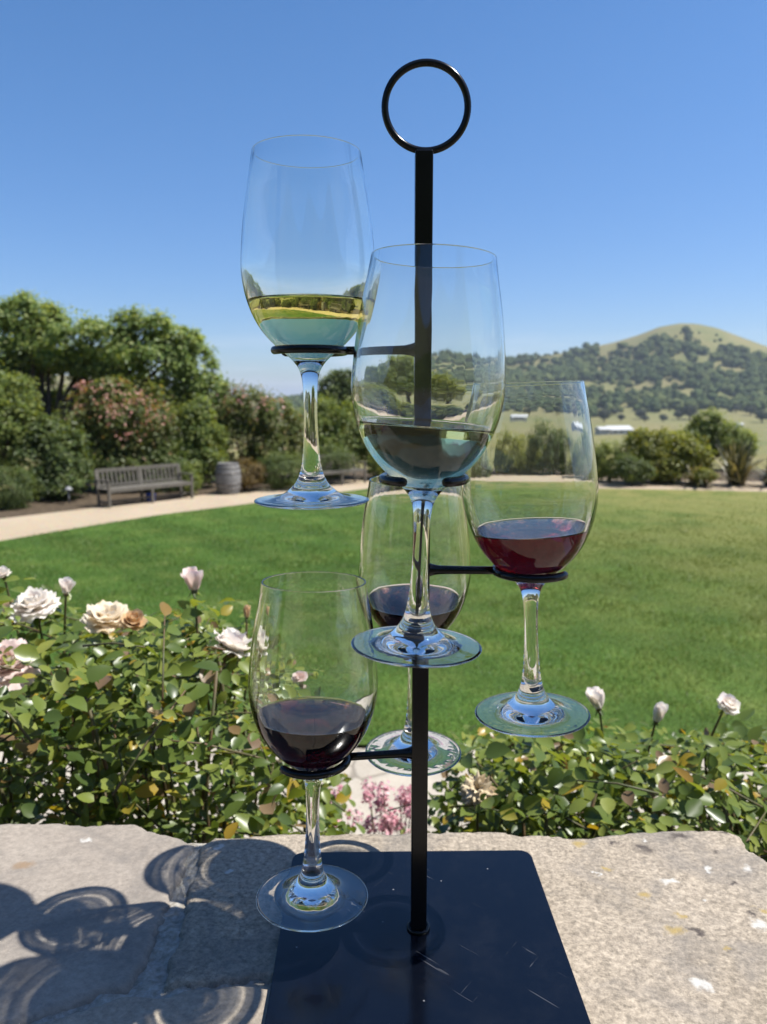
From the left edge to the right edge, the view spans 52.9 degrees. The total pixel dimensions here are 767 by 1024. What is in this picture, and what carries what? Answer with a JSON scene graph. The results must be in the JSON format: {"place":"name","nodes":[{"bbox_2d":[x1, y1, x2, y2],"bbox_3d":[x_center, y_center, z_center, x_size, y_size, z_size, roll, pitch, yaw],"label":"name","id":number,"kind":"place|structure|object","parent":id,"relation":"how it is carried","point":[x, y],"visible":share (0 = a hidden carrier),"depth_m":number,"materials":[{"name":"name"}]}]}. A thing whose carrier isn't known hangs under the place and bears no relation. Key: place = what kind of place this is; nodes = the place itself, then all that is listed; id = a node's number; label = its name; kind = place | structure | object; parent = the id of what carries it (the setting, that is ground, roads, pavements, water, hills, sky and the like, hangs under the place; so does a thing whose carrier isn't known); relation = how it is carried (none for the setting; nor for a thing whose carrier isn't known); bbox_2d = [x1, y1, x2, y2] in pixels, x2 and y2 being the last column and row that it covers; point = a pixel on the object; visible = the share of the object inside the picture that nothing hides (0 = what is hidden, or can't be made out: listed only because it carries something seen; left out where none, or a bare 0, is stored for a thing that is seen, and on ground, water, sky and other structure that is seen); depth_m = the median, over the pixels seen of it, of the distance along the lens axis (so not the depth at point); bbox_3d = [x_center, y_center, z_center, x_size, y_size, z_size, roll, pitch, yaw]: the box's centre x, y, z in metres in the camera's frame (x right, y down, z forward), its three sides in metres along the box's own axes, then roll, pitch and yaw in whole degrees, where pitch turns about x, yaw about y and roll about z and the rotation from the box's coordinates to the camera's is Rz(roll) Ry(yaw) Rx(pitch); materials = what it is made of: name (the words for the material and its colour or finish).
{"place":"outdoors","nodes":[
{"label":"outdoors","id":0,"kind":"place"},
{"bbox_2d":[0,487,766,746],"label":"lawn","id":1,"kind":"structure","parent":0,"point":[747,497],"depth_m":10.44,"materials":[{"name":"green plant"}]},
{"bbox_2d":[0,323,766,750],"bbox_3d":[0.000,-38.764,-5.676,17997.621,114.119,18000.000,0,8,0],"label":"ground","id":2,"kind":"structure","parent":0,"point":[706,337],"depth_m":620.44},
{"bbox_2d":[0,288,232,465],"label":"canopy tree","id":3,"kind":"object","parent":2,"relation":"on","point":[40,331],"visible":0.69,"depth_m":24.19,"materials":[{"name":"green plant"}]},
{"bbox_2d":[317,368,351,433],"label":"round tree","id":4,"kind":"object","parent":2,"relation":"on","point":[339,382],"visible":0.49,"depth_m":58.47,"materials":[{"name":"green plant"}]},
{"bbox_2d":[0,824,766,1023],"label":"stone wall","id":5,"kind":"structure","parent":2,"relation":"on","point":[119,924],"depth_m":0.54,"materials":[{"name":"grey stone"}]},
{"bbox_2d":[265,58,590,1023],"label":"wine glass stand","id":6,"kind":"object","parent":5,"relation":"on","point":[423,936],"visible":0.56,"depth_m":0.49,"materials":[{"name":"black paint"}]},
{"bbox_2d":[240,135,374,509],"bbox_3d":[-0.046,-0.111,0.479,0.082,0.212,0.082,0,9,0],"label":"wine glass","id":7,"kind":"object","parent":6,"relation":"on","point":[307,249],"visible":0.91,"depth_m":0.44,"materials":[{"name":"clear glass"}]},
{"bbox_2d":[248,571,377,931],"bbox_3d":[-0.045,0.149,0.497,0.082,0.212,0.082,1,6,0],"label":"wine glass","id":8,"kind":"object","parent":6,"relation":"on","point":[312,684],"visible":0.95,"depth_m":0.46,"materials":[{"name":"clear glass"}]},
{"bbox_2d":[358,476,470,776],"bbox_3d":[0.023,0.081,0.572,0.082,0.212,0.082,0,11,0],"label":"wine glass","id":9,"kind":"object","parent":6,"relation":"on","point":[385,558],"visible":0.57,"depth_m":0.53,"materials":[{"name":"clear glass"}]},
{"bbox_2d":[351,244,505,667],"bbox_3d":[0.022,-0.029,0.418,0.082,0.212,0.082,2,8,0],"label":"wine glass","id":10,"kind":"object","parent":6,"relation":"on","point":[428,381],"visible":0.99,"depth_m":0.38,"materials":[{"name":"clear glass"}]},
{"bbox_2d":[463,381,597,737],"bbox_3d":[0.092,0.026,0.484,0.082,0.212,0.082,-2,8,0],"label":"wine glass","id":11,"kind":"object","parent":6,"relation":"on","point":[530,493],"visible":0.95,"depth_m":0.45,"materials":[{"name":"clear glass"}]},
{"bbox_2d":[259,326,766,418],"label":"oak woodland","id":12,"kind":"object","parent":2,"relation":"on","point":[747,386],"visible":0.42,"depth_m":756.16,"materials":[{"name":"green plant"}]},
{"bbox_2d":[594,427,609,434],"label":"farm building","id":13,"kind":"structure","parent":2,"relation":"on","point":[602,430],"depth_m":321.92,"materials":[{"name":"grey paint"}]},
{"bbox_2d":[596,409,611,421],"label":"valley oak","id":14,"kind":"object","parent":2,"relation":"on","point":[603,414],"visible":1,"depth_m":503.01,"materials":[{"name":"green plant"}]},
{"bbox_2d":[611,409,617,414],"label":"valley oak","id":15,"kind":"object","parent":2,"relation":"on","point":[614,411],"visible":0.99,"depth_m":587.08,"materials":[{"name":"green plant"}]},
{"bbox_2d":[605,425,633,433],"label":"farm building","id":16,"kind":"structure","parent":2,"relation":"on","point":[619,429],"depth_m":325.96,"materials":[{"name":"grey paint"}]},
{"bbox_2d":[617,414,624,419],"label":"valley oak","id":17,"kind":"object","parent":2,"relation":"on","point":[621,416],"visible":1,"depth_m":524.32,"materials":[{"name":"green plant"}]},
{"bbox_2d":[634,409,646,418],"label":"valley oak","id":18,"kind":"object","parent":2,"relation":"on","point":[639,413],"visible":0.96,"depth_m":551.22,"materials":[{"name":"green plant"}]},
{"bbox_2d":[641,415,648,421],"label":"valley oak","id":19,"kind":"object","parent":2,"relation":"on","point":[644,417],"visible":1,"depth_m":509.94,"materials":[{"name":"green plant"}]},
{"bbox_2d":[659,414,667,421],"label":"valley oak","id":20,"kind":"object","parent":2,"relation":"on","point":[663,417],"visible":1,"depth_m":511.26,"materials":[{"name":"green plant"}]},
{"bbox_2d":[673,410,683,419],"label":"valley oak","id":21,"kind":"object","parent":2,"relation":"on","point":[678,414],"visible":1,"depth_m":546.38,"materials":[{"name":"green plant"}]},
{"bbox_2d":[679,404,698,418],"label":"valley oak","id":22,"kind":"object","parent":2,"relation":"on","point":[689,410],"visible":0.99,"depth_m":543.81,"materials":[{"name":"green plant"}]},
{"bbox_2d":[732,404,740,411],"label":"valley oak","id":23,"kind":"object","parent":2,"relation":"on","point":[735,407],"visible":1,"depth_m":586.36,"materials":[{"name":"green plant"}]},
{"bbox_2d":[744,405,756,415],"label":"valley oak","id":24,"kind":"object","parent":2,"relation":"on","point":[750,409],"visible":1,"depth_m":564.40,"materials":[{"name":"green plant"}]},
{"bbox_2d":[754,410,766,422],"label":"valley oak","id":25,"kind":"object","parent":2,"relation":"on","point":[761,415],"visible":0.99,"depth_m":501.22,"materials":[{"name":"green plant"}]},
{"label":"planting bed","id":26,"kind":"structure","parent":2,"relation":"on","visible":0},
{"bbox_2d":[0,566,231,842],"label":"rose bush","id":27,"kind":"object","parent":26,"relation":"on","point":[23,660],"visible":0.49,"depth_m":0.95,"materials":[{"name":"green plant"}]},
{"bbox_2d":[0,566,365,843],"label":"rose bush","id":28,"kind":"object","parent":26,"relation":"on","point":[179,692],"visible":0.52,"depth_m":0.89,"materials":[{"name":"green plant"}]},
{"bbox_2d":[328,784,363,833],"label":"pink perennial","id":29,"kind":"object","parent":26,"relation":"on","point":[355,810],"visible":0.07,"depth_m":1.50,"materials":[{"name":"plant"}]},
{"bbox_2d":[359,775,410,834],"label":"pink perennial","id":30,"kind":"object","parent":26,"relation":"on","point":[390,821],"visible":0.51,"depth_m":1.54,"materials":[{"name":"plant"}]},
{"bbox_2d":[387,686,688,838],"bbox_3d":[0.192,0.742,1.137,0.373,1.031,0.617,0,8,0],"label":"rose bush","id":31,"kind":"object","parent":26,"relation":"on","point":[544,799],"visible":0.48,"depth_m":0.95,"materials":[{"name":"green plant"}]},
{"bbox_2d":[563,692,766,861],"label":"rose bush","id":32,"kind":"object","parent":26,"relation":"on","point":[714,785],"visible":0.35,"depth_m":0.98,"materials":[{"name":"green plant"}]},
{"bbox_2d":[0,479,766,540],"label":"gravel path","id":33,"kind":"structure","parent":0,"point":[19,527],"depth_m":18.96,"materials":[{"name":"beige gravel"}]},
{"bbox_2d":[229,457,266,490],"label":"ball shrub","id":34,"kind":"object","parent":33,"relation":"on","point":[251,479],"visible":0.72,"depth_m":21.86,"materials":[{"name":"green plant"}]},
{"bbox_2d":[254,449,301,489],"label":"ball shrub","id":35,"kind":"object","parent":33,"relation":"on","point":[286,468],"visible":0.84,"depth_m":22.23,"materials":[{"name":"green plant"}]},
{"bbox_2d":[295,439,360,482],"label":"ball shrub","id":36,"kind":"object","parent":33,"relation":"on","point":[343,456],"visible":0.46,"depth_m":23.86,"materials":[{"name":"green plant"}]},
{"bbox_2d":[320,454,366,484],"bbox_3d":[-1.467,-1.305,23.825,1.982,0.906,0.657,-8,12,-44],"label":"park bench","id":37,"kind":"object","parent":33,"relation":"on","point":[354,470],"visible":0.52,"depth_m":23.99,"materials":[{"name":"grey wood"}]},
{"bbox_2d":[655,457,736,487],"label":"flax plant","id":38,"kind":"object","parent":33,"relation":"on","point":[691,483],"visible":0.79,"depth_m":23.26,"materials":[{"name":"green plant"}]},
{"bbox_2d":[737,457,766,485],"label":"flax plant","id":39,"kind":"object","parent":33,"relation":"on","point":[764,479],"visible":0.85,"depth_m":23.45,"materials":[{"name":"green plant"}]},
{"bbox_2d":[0,747,766,841],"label":"paved walk","id":40,"kind":"structure","parent":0,"point":[357,772],"depth_m":5.23,"materials":[{"name":"stone"}]},
{"bbox_2d":[0,469,766,518],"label":"mulch bed","id":41,"kind":"object","parent":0,"point":[81,501],"visible":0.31,"depth_m":20.60,"materials":[{"name":"brown soil"}]},
{"bbox_2d":[0,459,40,510],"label":"ball shrub","id":42,"kind":"object","parent":41,"relation":"on","point":[11,497],"visible":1,"depth_m":18.50,"materials":[{"name":"green plant"}]},
{"bbox_2d":[0,360,46,485],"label":"bush","id":43,"kind":"object","parent":41,"relation":"on","point":[18,406],"visible":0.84,"depth_m":20.54,"materials":[{"name":"green plant"}]},
{"bbox_2d":[6,412,101,501],"bbox_3d":[-8.783,-1.442,20.431,2.383,2.419,2.395,0,8,0],"label":"leafy shrub","id":44,"kind":"object","parent":41,"relation":"on","point":[61,472],"visible":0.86,"depth_m":20.15,"materials":[{"name":"green plant"}]},
{"bbox_2d":[64,486,72,503],"bbox_3d":[-7.950,-0.430,19.454,0.200,0.440,0.200,0,8,0],"label":"path light","id":45,"kind":"object","parent":41,"relation":"on","point":[68,488],"visible":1,"depth_m":19.43,"materials":[{"name":"grey metal"}]},
{"bbox_2d":[52,374,185,487],"bbox_3d":[-7.775,-2.222,22.171,4.113,3.459,3.022,0,8,0],"label":"flowering shrub","id":46,"kind":"object","parent":41,"relation":"on","point":[104,417],"visible":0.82,"depth_m":21.84,"materials":[{"name":"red plant"}]},
{"bbox_2d":[87,444,198,492],"bbox_3d":[-7.022,-1.276,22.200,3.331,1.579,2.384,0,8,0],"label":"leafy shrub","id":47,"kind":"object","parent":41,"relation":"on","point":[107,463],"visible":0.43,"depth_m":21.86,"materials":[{"name":"green plant"}]},
{"bbox_2d":[94,463,193,507],"bbox_3d":[-6.088,-0.705,19.728,0.657,0.906,2.460,7,11,40],"label":"park bench","id":48,"kind":"object","parent":41,"relation":"on","point":[141,487],"visible":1,"depth_m":19.71,"materials":[{"name":"grey wood"}]},
{"bbox_2d":[145,492,155,501],"bbox_3d":[-6.034,-0.396,19.963,0.282,0.225,0.298,0,8,0],"label":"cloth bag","id":49,"kind":"object","parent":41,"relation":"on","point":[148,499],"visible":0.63,"depth_m":19.87,"materials":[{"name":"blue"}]},
{"bbox_2d":[175,463,203,495],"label":"ball shrub","id":50,"kind":"object","parent":41,"relation":"on","point":[197,482],"visible":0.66,"depth_m":20.97,"materials":[{"name":"green plant"}]},
{"bbox_2d":[160,393,229,487],"bbox_3d":[-5.714,-2.069,22.882,2.117,2.949,2.028,3,9,20],"label":"leafy shrub","id":51,"kind":"object","parent":41,"relation":"on","point":[199,448],"visible":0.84,"depth_m":22.68,"materials":[{"name":"green plant"}]},
{"bbox_2d":[215,462,240,494],"bbox_3d":[-4.335,-0.941,21.490,0.721,0.860,0.716,0,8,0],"label":"wine barrel","id":52,"kind":"object","parent":41,"relation":"on","point":[227,478],"visible":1,"depth_m":21.22,"materials":[{"name":"grey wood"}]},
{"bbox_2d":[210,379,303,475],"bbox_3d":[-4.048,-2.604,24.997,3.509,3.395,2.439,0,8,0],"label":"flowering shrub","id":53,"kind":"object","parent":41,"relation":"on","point":[286,435],"visible":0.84,"depth_m":24.42,"materials":[{"name":"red plant"}]},
{"bbox_2d":[298,390,370,477],"bbox_3d":[-1.395,-2.547,25.803,3.039,3.049,2.769,6,10,36],"label":"leafy shrub","id":54,"kind":"object","parent":41,"relation":"on","point":[331,424],"visible":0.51,"depth_m":25.34,"materials":[{"name":"green plant"}]},
{"bbox_2d":[366,455,384,478],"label":"leafy shrub","id":55,"kind":"object","parent":41,"relation":"on","point":[374,466],"visible":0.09,"depth_m":25.03,"materials":[{"name":"green plant"}]},
{"bbox_2d":[595,439,627,481],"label":"leafy shrub","id":56,"kind":"object","parent":41,"relation":"on","point":[602,455],"visible":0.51,"depth_m":24.38,"materials":[{"name":"green plant"}]},
{"bbox_2d":[606,452,657,485],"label":"leafy shrub","id":57,"kind":"object","parent":41,"relation":"on","point":[635,468],"visible":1,"depth_m":23.24,"materials":[{"name":"green plant"}]},
{"bbox_2d":[614,426,717,484],"bbox_3d":[8.916,-1.757,24.269,3.045,1.930,2.487,4,9,25],"label":"leafy shrub","id":58,"kind":"object","parent":41,"relation":"on","point":[650,447],"visible":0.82,"depth_m":23.82,"materials":[{"name":"green plant"}]},
{"bbox_2d":[690,467,719,486],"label":"leafy shrub","id":59,"kind":"object","parent":41,"relation":"on","point":[705,473],"visible":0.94,"depth_m":22.91,"materials":[{"name":"green plant"}]},
{"bbox_2d":[667,406,760,464],"bbox_3d":[12.211,-2.731,29.007,3.891,2.484,2.270,0,8,0],"label":"round tree","id":60,"kind":"object","parent":41,"relation":"on","point":[713,428],"visible":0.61,"depth_m":28.42,"materials":[{"name":"green plant"}]},
{"bbox_2d":[700,435,766,485],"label":"flax plant","id":61,"kind":"object","parent":41,"relation":"on","point":[735,468],"visible":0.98,"depth_m":23.38,"materials":[{"name":"green plant"}]},
{"bbox_2d":[0,0,766,397],"label":"sky","id":62,"kind":"structure","parent":0,"point":[610,157],"materials":[{"name":"blue"}]}
]}

